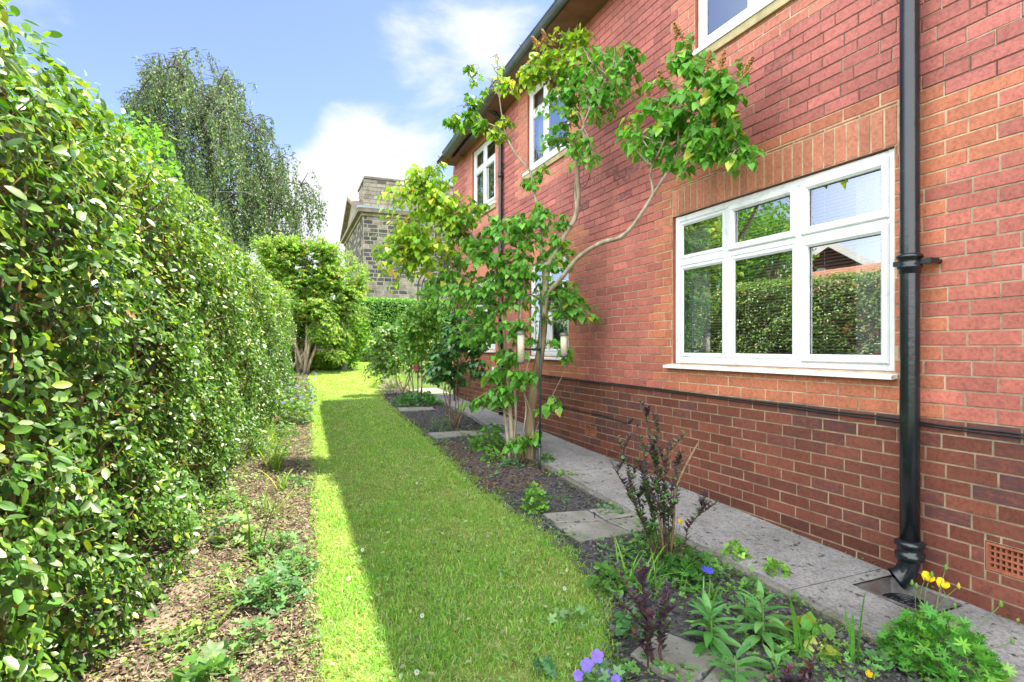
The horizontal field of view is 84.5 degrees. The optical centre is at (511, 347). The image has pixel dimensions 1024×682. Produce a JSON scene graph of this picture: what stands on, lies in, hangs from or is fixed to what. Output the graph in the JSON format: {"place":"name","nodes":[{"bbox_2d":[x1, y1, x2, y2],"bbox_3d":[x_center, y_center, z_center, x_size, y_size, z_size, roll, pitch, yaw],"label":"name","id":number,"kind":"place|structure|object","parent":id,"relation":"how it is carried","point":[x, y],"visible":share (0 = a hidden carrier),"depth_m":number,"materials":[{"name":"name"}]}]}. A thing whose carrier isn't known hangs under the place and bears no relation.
{"place":"outdoors","nodes":[
{"label":"outdoors","id":0,"kind":"place"},
{"bbox_2d":[0,0,553,337],"label":"sky","id":1,"kind":"structure","parent":0,"point":[357,89],"materials":[{"name":"blue"}]},
{"bbox_2d":[307,362,614,681],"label":"lawn","id":2,"kind":"structure","parent":0,"point":[522,672],"depth_m":3.21,"materials":[{"name":"green plant"}]},
{"bbox_2d":[292,413,337,681],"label":"grass edge","id":3,"kind":"object","parent":2,"relation":"on","point":[324,648],"depth_m":2.77,"materials":[{"name":"green plant"}]},
{"bbox_2d":[316,314,372,370],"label":"dense shrub","id":4,"kind":"object","parent":2,"relation":"on","point":[363,330],"visible":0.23,"depth_m":16.21,"materials":[{"name":"green plant"}]},
{"bbox_2d":[331,247,372,328],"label":"feathery shrub","id":5,"kind":"object","parent":2,"relation":"on","point":[349,256],"visible":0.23,"depth_m":18.43,"materials":[{"name":"green plant"}]},
{"bbox_2d":[314,397,596,681],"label":"lawn weeds","id":6,"kind":"object","parent":2,"relation":"on","point":[534,650],"visible":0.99,"depth_m":2.98,"materials":[{"name":"green plant"}]},
{"bbox_2d":[395,408,637,681],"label":"grass edge","id":7,"kind":"object","parent":2,"relation":"on","point":[564,551],"depth_m":3.38,"materials":[{"name":"green plant"}]},
{"bbox_2d":[531,656,557,678],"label":"geranium","id":8,"kind":"object","parent":2,"relation":"on","point":[549,669],"visible":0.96,"depth_m":2.20,"materials":[{"name":"green plant"}]},
{"bbox_2d":[547,605,598,628],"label":"geranium","id":9,"kind":"object","parent":2,"relation":"on","point":[579,609],"visible":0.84,"depth_m":2.58,"materials":[{"name":"green plant"}]},
{"bbox_2d":[7,352,1022,590],"bbox_3d":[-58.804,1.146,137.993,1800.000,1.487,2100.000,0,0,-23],"label":"ground","id":10,"kind":"structure","parent":0,"point":[414,384],"depth_m":12.98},
{"bbox_2d":[0,68,194,373],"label":"garden tree","id":11,"kind":"object","parent":10,"relation":"on","point":[158,144],"visible":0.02,"depth_m":7.75,"materials":[{"name":"green plant"}]},
{"bbox_2d":[6,366,320,681],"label":"hedge border","id":12,"kind":"object","parent":10,"relation":"on","point":[163,548],"visible":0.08,"depth_m":2.73,"materials":[{"name":"brown soil"}]},
{"bbox_2d":[0,0,299,681],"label":"privet hedge","id":13,"kind":"object","parent":12,"relation":"on","point":[192,318],"visible":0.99,"depth_m":2.25,"materials":[{"name":"green plant"}]},
{"bbox_2d":[138,604,191,642],"bbox_3d":[-1.558,1.257,2.530,0.178,0.071,0.351,0,0,-2],"label":"flagstone","id":14,"kind":"object","parent":12,"relation":"on","point":[167,620],"visible":0.29,"depth_m":2.52,"materials":[{"name":"beige stone"}]},
{"bbox_2d":[149,617,223,661],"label":"creeping plant","id":15,"kind":"object","parent":12,"relation":"on","point":[169,642],"visible":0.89,"depth_m":2.36,"materials":[{"name":"green plant"}]},
{"bbox_2d":[168,568,209,608],"bbox_3d":[-1.639,1.243,2.868,0.155,0.077,0.504,0,0,-16],"label":"flagstone","id":16,"kind":"object","parent":12,"relation":"on","point":[178,586],"visible":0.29,"depth_m":2.84,"materials":[{"name":"beige stone"}]},
{"bbox_2d":[171,668,219,681],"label":"creeping plant","id":17,"kind":"object","parent":12,"relation":"on","point":[178,675],"visible":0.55,"depth_m":2.03,"materials":[{"name":"green plant"}]},
{"bbox_2d":[157,639,240,681],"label":"geranium","id":18,"kind":"object","parent":12,"relation":"on","point":[219,661],"visible":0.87,"depth_m":2.06,"materials":[{"name":"green plant"}]},
{"bbox_2d":[80,388,327,681],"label":"bark mulch","id":19,"kind":"object","parent":12,"relation":"on","point":[92,668],"visible":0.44,"depth_m":2.71,"materials":[{"name":"brown wood"}]},
{"bbox_2d":[91,398,323,681],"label":"fallen leaves","id":20,"kind":"object","parent":12,"relation":"on","point":[255,652],"visible":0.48,"depth_m":2.67,"materials":[{"name":"brown plant"}]},
{"bbox_2d":[79,414,336,681],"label":"dry straw","id":21,"kind":"object","parent":12,"relation":"on","point":[305,663],"visible":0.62,"depth_m":2.55,"materials":[{"name":"beige plant"}]},
{"bbox_2d":[92,401,323,681],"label":"border weeds","id":22,"kind":"object","parent":12,"relation":"on","point":[277,655],"visible":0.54,"depth_m":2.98,"materials":[{"name":"green plant"}]},
{"bbox_2d":[96,413,326,681],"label":"hedge border clods","id":23,"kind":"object","parent":12,"relation":"on","point":[168,649],"visible":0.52,"depth_m":2.87,"materials":[{"name":"brown soil"}]},
{"bbox_2d":[204,490,250,511],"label":"creeping plant","id":24,"kind":"object","parent":12,"relation":"on","point":[229,495],"visible":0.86,"depth_m":4.10,"materials":[{"name":"green plant"}]},
{"bbox_2d":[209,511,255,547],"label":"geranium","id":25,"kind":"object","parent":12,"relation":"on","point":[241,517],"visible":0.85,"depth_m":3.43,"materials":[{"name":"green plant"}]},
{"bbox_2d":[199,562,288,625],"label":"sword leaved plant","id":26,"kind":"object","parent":12,"relation":"on","point":[236,594],"visible":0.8,"depth_m":2.70,"materials":[{"name":"green plant"}]},
{"bbox_2d":[222,615,273,651],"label":"geranium","id":27,"kind":"object","parent":12,"relation":"on","point":[262,621],"visible":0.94,"depth_m":2.36,"materials":[{"name":"green plant"}]},
{"bbox_2d":[244,498,276,555],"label":"sword leaved plant","id":28,"kind":"object","parent":12,"relation":"on","point":[249,537],"visible":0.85,"depth_m":3.27,"materials":[{"name":"green plant"}]},
{"bbox_2d":[250,442,289,457],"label":"creeping plant","id":29,"kind":"object","parent":12,"relation":"on","point":[267,446],"visible":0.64,"depth_m":5.70,"materials":[{"name":"green plant"}]},
{"bbox_2d":[231,563,311,616],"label":"geranium","id":30,"kind":"object","parent":12,"relation":"on","point":[272,578],"visible":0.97,"depth_m":2.69,"materials":[{"name":"green plant"}]},
{"bbox_2d":[233,264,313,368],"bbox_3d":[-6.975,-0.794,15.895,3.104,3.516,2.808,0,0,6],"label":"dense shrub","id":31,"kind":"object","parent":12,"relation":"on","point":[298,335],"visible":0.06,"depth_m":15.74,"materials":[{"name":"green plant"}]},
{"bbox_2d":[245,527,306,564],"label":"geranium","id":32,"kind":"object","parent":12,"relation":"on","point":[256,547],"visible":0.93,"depth_m":3.25,"materials":[{"name":"green plant"}]},
{"bbox_2d":[256,478,303,517],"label":"sword leaved plant","id":33,"kind":"object","parent":12,"relation":"on","point":[265,504],"visible":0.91,"depth_m":3.98,"materials":[{"name":"green plant"}]},
{"bbox_2d":[261,421,299,437],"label":"creeping plant","id":34,"kind":"object","parent":12,"relation":"on","point":[283,426],"visible":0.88,"depth_m":6.66,"materials":[{"name":"green plant"}]},
{"bbox_2d":[258,438,304,471],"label":"sword leaved plant","id":35,"kind":"object","parent":12,"relation":"on","point":[276,463],"visible":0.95,"depth_m":5.15,"materials":[{"name":"green plant"}]},
{"bbox_2d":[264,548,319,576],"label":"geranium","id":36,"kind":"object","parent":12,"relation":"on","point":[295,555],"visible":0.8,"depth_m":3.04,"materials":[{"name":"green plant"}]},
{"bbox_2d":[277,474,311,489],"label":"creeping plant","id":37,"kind":"object","parent":12,"relation":"on","point":[299,481],"visible":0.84,"depth_m":4.67,"materials":[{"name":"green plant"}]},
{"bbox_2d":[275,384,314,412],"bbox_3d":[-3.299,0.775,8.488,0.617,0.452,0.645,0,0,-23],"label":"cranesbill","id":38,"kind":"object","parent":12,"relation":"on","point":[292,392],"visible":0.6,"depth_m":8.45,"materials":[{"name":"green plant"}]},
{"bbox_2d":[275,398,315,424],"bbox_3d":[-2.918,0.853,7.556,0.565,0.379,0.547,0,0,-23],"label":"cranesbill","id":39,"kind":"object","parent":12,"relation":"on","point":[287,410],"visible":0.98,"depth_m":7.49,"materials":[{"name":"green plant"}]},
{"bbox_2d":[282,372,317,400],"bbox_3d":[-3.614,0.692,9.538,0.610,0.527,0.642,0,0,-23],"label":"cranesbill","id":40,"kind":"object","parent":12,"relation":"on","point":[290,384],"visible":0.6,"depth_m":9.52,"materials":[{"name":"green plant"}]},
{"bbox_2d":[249,232,373,373],"bbox_3d":[-5.336,-1.146,15.269,3.283,3.793,2.524,0,0,-23],"label":"lilac bush","id":41,"kind":"object","parent":12,"relation":"on","point":[328,341],"visible":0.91,"depth_m":14.90,"materials":[{"name":"green plant"}]},
{"bbox_2d":[294,287,365,369],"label":"dense shrub","id":42,"kind":"object","parent":12,"relation":"on","point":[313,361],"visible":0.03,"depth_m":16.35,"materials":[{"name":"green plant"}]},
{"bbox_2d":[115,47,327,265],"bbox_3d":[-9.805,-5.348,20.028,8.690,11.897,6.237,0,0,32],"label":"weeping birch","id":43,"kind":"object","parent":10,"relation":"on","point":[224,107],"visible":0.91,"depth_m":19.20,"materials":[{"name":"green plant"}]},
{"bbox_2d":[354,346,390,361],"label":"box hedge","id":44,"kind":"object","parent":10,"relation":"on","point":[365,358],"visible":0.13,"depth_m":19.93,"materials":[{"name":"green plant"}]},
{"bbox_2d":[340,176,452,302],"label":"stone chapel","id":45,"kind":"structure","parent":10,"relation":"on","point":[363,223],"depth_m":27.96,"materials":[{"name":"stone"}]},
{"bbox_2d":[352,297,452,360],"bbox_3d":[-3.037,-0.669,22.055,7.474,2.474,1.202,0,0,-23],"label":"clipped hedge","id":46,"kind":"object","parent":10,"relation":"on","point":[390,310],"visible":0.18,"depth_m":20.97,"materials":[{"name":"green plant"}]},
{"bbox_2d":[437,0,1023,624],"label":"brick house","id":47,"kind":"structure","parent":10,"relation":"on","point":[811,328],"depth_m":3.60,"materials":[{"name":"brick"}]},
{"bbox_2d":[473,140,496,217],"bbox_3d":[-0.451,-2.736,9.173,0.129,1.199,1.210,0,0,-23],"label":"window","id":48,"kind":"structure","parent":47,"relation":"in","point":[484,157],"depth_m":9.13,"materials":[{"name":"white plastic"}]},
{"bbox_2d":[522,72,569,178],"bbox_3d":[0.447,-2.837,7.066,0.129,1.199,1.270,0,0,-23],"label":"window","id":49,"kind":"structure","parent":47,"relation":"in","point":[537,126],"depth_m":7.28,"materials":[{"name":"white plastic"}]},
{"bbox_2d":[530,255,568,359],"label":"window","id":50,"kind":"structure","parent":47,"relation":"in","point":[552,332],"depth_m":7.33,"materials":[{"name":"white plastic"}]},
{"bbox_2d":[692,0,793,59],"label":"window","id":51,"kind":"structure","parent":47,"relation":"in","point":[730,19],"depth_m":4.32,"materials":[{"name":"white plastic"}]},
{"bbox_2d":[663,148,896,379],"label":"window","id":52,"kind":"structure","parent":47,"relation":"in","point":[799,273],"depth_m":4.00,"materials":[{"name":"white plastic"}]},
{"bbox_2d":[718,558,825,614],"bbox_3d":[1.355,1.294,2.997,0.040,0.125,0.647,0,0,-25],"label":"edging stone","id":53,"kind":"object","parent":10,"relation":"on","point":[773,586],"visible":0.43,"depth_m":2.95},
{"bbox_2d":[821,610,964,680],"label":"edging stone","id":54,"kind":"object","parent":10,"relation":"on","point":[856,626],"visible":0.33,"depth_m":2.54,"materials":[{"name":"grey stone"}]},
{"bbox_2d":[378,375,961,681],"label":"flower bed","id":55,"kind":"object","parent":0,"point":[675,629],"visible":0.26,"depth_m":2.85,"materials":[{"name":"soil"}]},
{"bbox_2d":[374,378,410,393],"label":"silver plant","id":56,"kind":"object","parent":55,"relation":"on","point":[383,386],"visible":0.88,"depth_m":11.10,"materials":[{"name":"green plant"}]},
{"bbox_2d":[363,322,439,395],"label":"flowering shrub","id":57,"kind":"object","parent":55,"relation":"on","point":[375,344],"visible":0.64,"depth_m":10.55,"materials":[{"name":"green plant"}]},
{"bbox_2d":[392,390,443,405],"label":"ground cover","id":58,"kind":"object","parent":55,"relation":"on","point":[410,397],"visible":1,"depth_m":9.46,"materials":[{"name":"green plant"}]},
{"bbox_2d":[392,273,450,399],"bbox_3d":[-1.542,-0.170,9.841,1.171,2.301,0.837,0,0,-23],"label":"climbing rose","id":59,"kind":"object","parent":55,"relation":"on","point":[409,319],"visible":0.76,"depth_m":9.78,"materials":[{"name":"green plant"}]},
{"bbox_2d":[417,269,457,400],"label":"garden arch","id":60,"kind":"structure","parent":55,"relation":"on","point":[421,337],"depth_m":10.14,"materials":[{"name":"black metal"}]},
{"bbox_2d":[428,431,466,438],"bbox_3d":[-0.789,1.092,6.885,0.413,0.069,0.330,0,0,-23],"label":"flagstone","id":61,"kind":"object","parent":55,"relation":"on","point":[450,434],"visible":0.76,"depth_m":6.86,"materials":[{"name":"stone"}]},
{"bbox_2d":[421,306,492,428],"bbox_3d":[-0.706,0.276,7.468,1.070,1.636,0.586,0,0,-23],"label":"rose bush","id":62,"kind":"object","parent":55,"relation":"on","point":[444,358],"visible":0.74,"depth_m":7.35,"materials":[{"name":"green plant"}]},
{"bbox_2d":[468,426,504,451],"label":"leafy plant","id":63,"kind":"object","parent":55,"relation":"on","point":[490,443],"visible":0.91,"depth_m":6.11,"materials":[{"name":"green plant"}]},
{"bbox_2d":[436,440,553,493],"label":"brown soil clods","id":64,"kind":"object","parent":55,"relation":"on","point":[503,473],"visible":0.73,"depth_m":5.24,"materials":[{"name":"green soil"}]},
{"bbox_2d":[389,397,670,555],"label":"bed weeds","id":65,"kind":"object","parent":55,"relation":"on","point":[567,534],"visible":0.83,"depth_m":4.17,"materials":[{"name":"green plant"}]},
{"bbox_2d":[519,480,549,513],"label":"leafy plant","id":66,"kind":"object","parent":55,"relation":"on","point":[530,493],"visible":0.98,"depth_m":4.10,"materials":[{"name":"green plant"}]},
{"bbox_2d":[519,294,561,471],"bbox_3d":[0.269,0.388,5.275,0.454,1.760,0.170,0,0,-23],"label":"bird feeder pole","id":67,"kind":"object","parent":55,"relation":"on","point":[539,444],"visible":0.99,"depth_m":5.26,"materials":[{"name":"black metal"}]},
{"bbox_2d":[516,331,525,363],"bbox_3d":[0.083,-0.006,5.196,0.088,0.325,0.088,0,0,-23],"label":"bird feeder","id":68,"kind":"object","parent":67,"relation":"hanging from","point":[520,347],"visible":1,"depth_m":5.17,"materials":[{"name":"white plastic"}]},
{"bbox_2d":[559,330,567,356],"bbox_3d":[0.494,-0.035,5.372,0.088,0.269,0.088,0,0,22],"label":"bird feeder","id":69,"kind":"object","parent":67,"relation":"hanging from","point":[563,343],"visible":1,"depth_m":5.34,"materials":[{"name":"white plastic"}]},
{"bbox_2d":[369,21,765,460],"bbox_3d":[0.388,-0.959,5.100,3.759,4.320,1.541,0,0,35],"label":"lilac tree","id":70,"kind":"object","parent":55,"relation":"on","point":[715,124],"visible":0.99,"depth_m":5.51,"materials":[{"name":"green plant"}]},
{"bbox_2d":[543,510,603,523],"bbox_3d":[0.432,1.222,3.971,0.380,0.067,0.225,0,0,-14],"label":"flagstone","id":71,"kind":"object","parent":55,"relation":"on","point":[588,516],"visible":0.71,"depth_m":3.96,"materials":[{"name":"stone"}]},
{"bbox_2d":[554,521,631,543],"bbox_3d":[0.538,1.232,3.756,0.407,0.069,0.334,0,0,-23],"label":"flagstone","id":72,"kind":"object","parent":55,"relation":"on","point":[604,528],"visible":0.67,"depth_m":3.71,"materials":[{"name":"stone"}]},
{"bbox_2d":[570,649,627,681],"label":"purple geranium","id":73,"kind":"object","parent":55,"relation":"on","point":[603,671],"visible":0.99,"depth_m":2.10,"materials":[{"name":"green plant"}]},
{"bbox_2d":[582,558,630,599],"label":"leafy plant","id":74,"kind":"object","parent":55,"relation":"on","point":[589,581],"visible":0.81,"depth_m":2.90,"materials":[{"name":"green plant"}]},
{"bbox_2d":[589,506,635,520],"bbox_3d":[0.774,1.223,4.096,0.359,0.065,0.231,0,0,-23],"label":"flagstone","id":75,"kind":"object","parent":55,"relation":"on","point":[609,515],"visible":0.48,"depth_m":4.05,"materials":[{"name":"stone"}]},
{"bbox_2d":[607,517,659,532],"bbox_3d":[0.880,1.233,3.869,0.369,0.066,0.246,0,0,-23],"label":"flagstone","id":76,"kind":"object","parent":55,"relation":"on","point":[629,521],"visible":0.38,"depth_m":3.85,"materials":[{"name":"stone"}]},
{"bbox_2d":[614,605,657,638],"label":"leafy plant","id":77,"kind":"object","parent":55,"relation":"on","point":[621,621],"visible":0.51,"depth_m":2.50,"materials":[{"name":"green plant"}]},
{"bbox_2d":[591,535,687,598],"bbox_3d":[0.644,1.128,2.906,0.484,0.272,0.574,0,0,-23],"label":"grassy clump","id":78,"kind":"object","parent":55,"relation":"on","point":[632,580],"visible":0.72,"depth_m":2.92,"materials":[{"name":"green plant"}]},
{"bbox_2d":[609,559,680,671],"bbox_3d":[0.546,1.068,2.259,0.267,0.444,0.279,0,0,-23],"label":"purple shrub","id":79,"kind":"object","parent":55,"relation":"on","point":[649,625],"visible":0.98,"depth_m":2.24,"materials":[{"name":"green plant"}]},
{"bbox_2d":[608,398,718,566],"bbox_3d":[0.851,0.782,3.255,0.634,0.952,0.374,0,0,-23],"label":"purple shrub","id":80,"kind":"object","parent":55,"relation":"on","point":[649,494],"visible":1,"depth_m":3.24,"materials":[{"name":"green plant"}]},
{"bbox_2d":[630,633,718,681],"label":"flagstone","id":81,"kind":"object","parent":55,"relation":"on","point":[686,648],"visible":0.67,"depth_m":2.29,"materials":[{"name":"stone"}]},
{"bbox_2d":[397,403,955,681],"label":"seedling cover","id":82,"kind":"object","parent":55,"relation":"on","point":[887,674],"visible":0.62,"depth_m":2.77,"materials":[{"name":"green plant"}]},
{"bbox_2d":[655,546,719,589],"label":"dark geranium","id":83,"kind":"object","parent":55,"relation":"on","point":[673,559],"visible":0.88,"depth_m":2.99,"materials":[{"name":"green plant"}]},
{"bbox_2d":[687,596,730,628],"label":"lance leaved plant","id":84,"kind":"object","parent":55,"relation":"on","point":[702,602],"visible":0.36,"depth_m":2.57,"materials":[{"name":"green plant"}]},
{"bbox_2d":[679,590,740,661],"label":"lance leaved plant","id":85,"kind":"object","parent":55,"relation":"on","point":[702,647],"visible":0.88,"depth_m":2.37,"materials":[{"name":"green plant"}]},
{"bbox_2d":[491,434,963,681],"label":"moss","id":86,"kind":"object","parent":55,"relation":"on","point":[771,584],"visible":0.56,"depth_m":2.71,"materials":[{"name":"green plant"}]},
{"bbox_2d":[702,657,766,681],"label":"flagstone","id":87,"kind":"object","parent":55,"relation":"on","point":[714,673],"visible":0.4,"depth_m":2.18,"materials":[{"name":"stone"}]},
{"bbox_2d":[705,636,770,681],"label":"lance leaved plant","id":88,"kind":"object","parent":55,"relation":"on","point":[736,676],"visible":0.98,"depth_m":2.13,"materials":[{"name":"green plant"}]},
{"bbox_2d":[727,590,761,627],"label":"lance leaved plant","id":89,"kind":"object","parent":55,"relation":"on","point":[740,618],"visible":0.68,"depth_m":2.61,"materials":[{"name":"green plant"}]},
{"bbox_2d":[737,574,768,597],"bbox_3d":[1.242,1.227,2.884,0.154,0.119,0.159,0,0,-23],"label":"columbine","id":90,"kind":"object","parent":55,"relation":"on","point":[742,583],"visible":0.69,"depth_m":2.90,"materials":[{"name":"green plant"}]},
{"bbox_2d":[729,579,793,658],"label":"lance leaved plant","id":91,"kind":"object","parent":55,"relation":"on","point":[765,636],"visible":0.91,"depth_m":2.40,"materials":[{"name":"green plant"}]},
{"bbox_2d":[572,528,980,681],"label":"bed weeds","id":92,"kind":"object","parent":55,"relation":"on","point":[665,667],"visible":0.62,"depth_m":2.44,"materials":[{"name":"green plant"}]},
{"bbox_2d":[757,644,801,681],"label":"lance leaved plant","id":93,"kind":"object","parent":55,"relation":"on","point":[775,658],"visible":0.66,"depth_m":2.18,"materials":[{"name":"green plant"}]},
{"bbox_2d":[763,660,810,681],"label":"purple shrub","id":94,"kind":"object","parent":55,"relation":"on","point":[785,678],"visible":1,"depth_m":2.04,"materials":[{"name":"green plant"}]},
{"bbox_2d":[780,632,825,681],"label":"purple shrub","id":95,"kind":"object","parent":55,"relation":"on","point":[807,669],"visible":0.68,"depth_m":2.13,"materials":[{"name":"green plant"}]},
{"bbox_2d":[766,611,842,663],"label":"round leaved plant","id":96,"kind":"object","parent":55,"relation":"on","point":[808,619],"visible":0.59,"depth_m":2.40,"materials":[{"name":"green plant"}]},
{"bbox_2d":[779,592,865,659],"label":"sword leaved plant","id":97,"kind":"object","parent":55,"relation":"on","point":[795,628],"visible":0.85,"depth_m":2.31,"materials":[{"name":"green plant"}]},
{"bbox_2d":[840,590,865,663],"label":"sword leaved plant","id":98,"kind":"object","parent":55,"relation":"on","point":[851,631],"visible":0.97,"depth_m":2.31,"materials":[{"name":"green plant"}]},
{"bbox_2d":[864,648,912,672],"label":"round leaved plant","id":99,"kind":"object","parent":55,"relation":"on","point":[883,654],"visible":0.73,"depth_m":2.29,"materials":[{"name":"green plant"}]},
{"bbox_2d":[873,564,1017,681],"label":"yellow poppy","id":100,"kind":"object","parent":55,"relation":"on","point":[924,621],"visible":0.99,"depth_m":2.23,"materials":[{"name":"green plant"}]},
{"bbox_2d":[419,388,1023,681],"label":"path","id":101,"kind":"structure","parent":0,"point":[807,561],"depth_m":3.37,"materials":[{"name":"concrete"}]},
{"bbox_2d":[719,539,751,560],"bbox_3d":[1.313,1.200,3.298,0.167,0.144,0.166,0,0,-23],"label":"columbine","id":102,"kind":"object","parent":101,"relation":"on","point":[739,548],"visible":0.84,"depth_m":3.29,"materials":[{"name":"green plant"}]},
{"bbox_2d":[761,556,791,577],"bbox_3d":[1.444,1.222,3.098,0.178,0.121,0.173,0,0,-23],"label":"columbine","id":103,"kind":"object","parent":101,"relation":"on","point":[774,564],"visible":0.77,"depth_m":3.08,"materials":[{"name":"green plant"}]},
{"bbox_2d":[854,577,962,613],"bbox_3d":[1.989,1.276,2.848,0.292,0.056,0.360,0,0,-23],"label":"drain gully","id":104,"kind":"object","parent":101,"relation":"on","point":[890,589],"visible":0.66,"depth_m":2.90,"materials":[{"name":"grey concrete"}]},
{"bbox_2d":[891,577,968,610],"bbox_3d":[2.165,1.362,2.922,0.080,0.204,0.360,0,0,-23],"label":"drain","id":105,"kind":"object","parent":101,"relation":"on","point":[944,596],"visible":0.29,"depth_m":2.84,"materials":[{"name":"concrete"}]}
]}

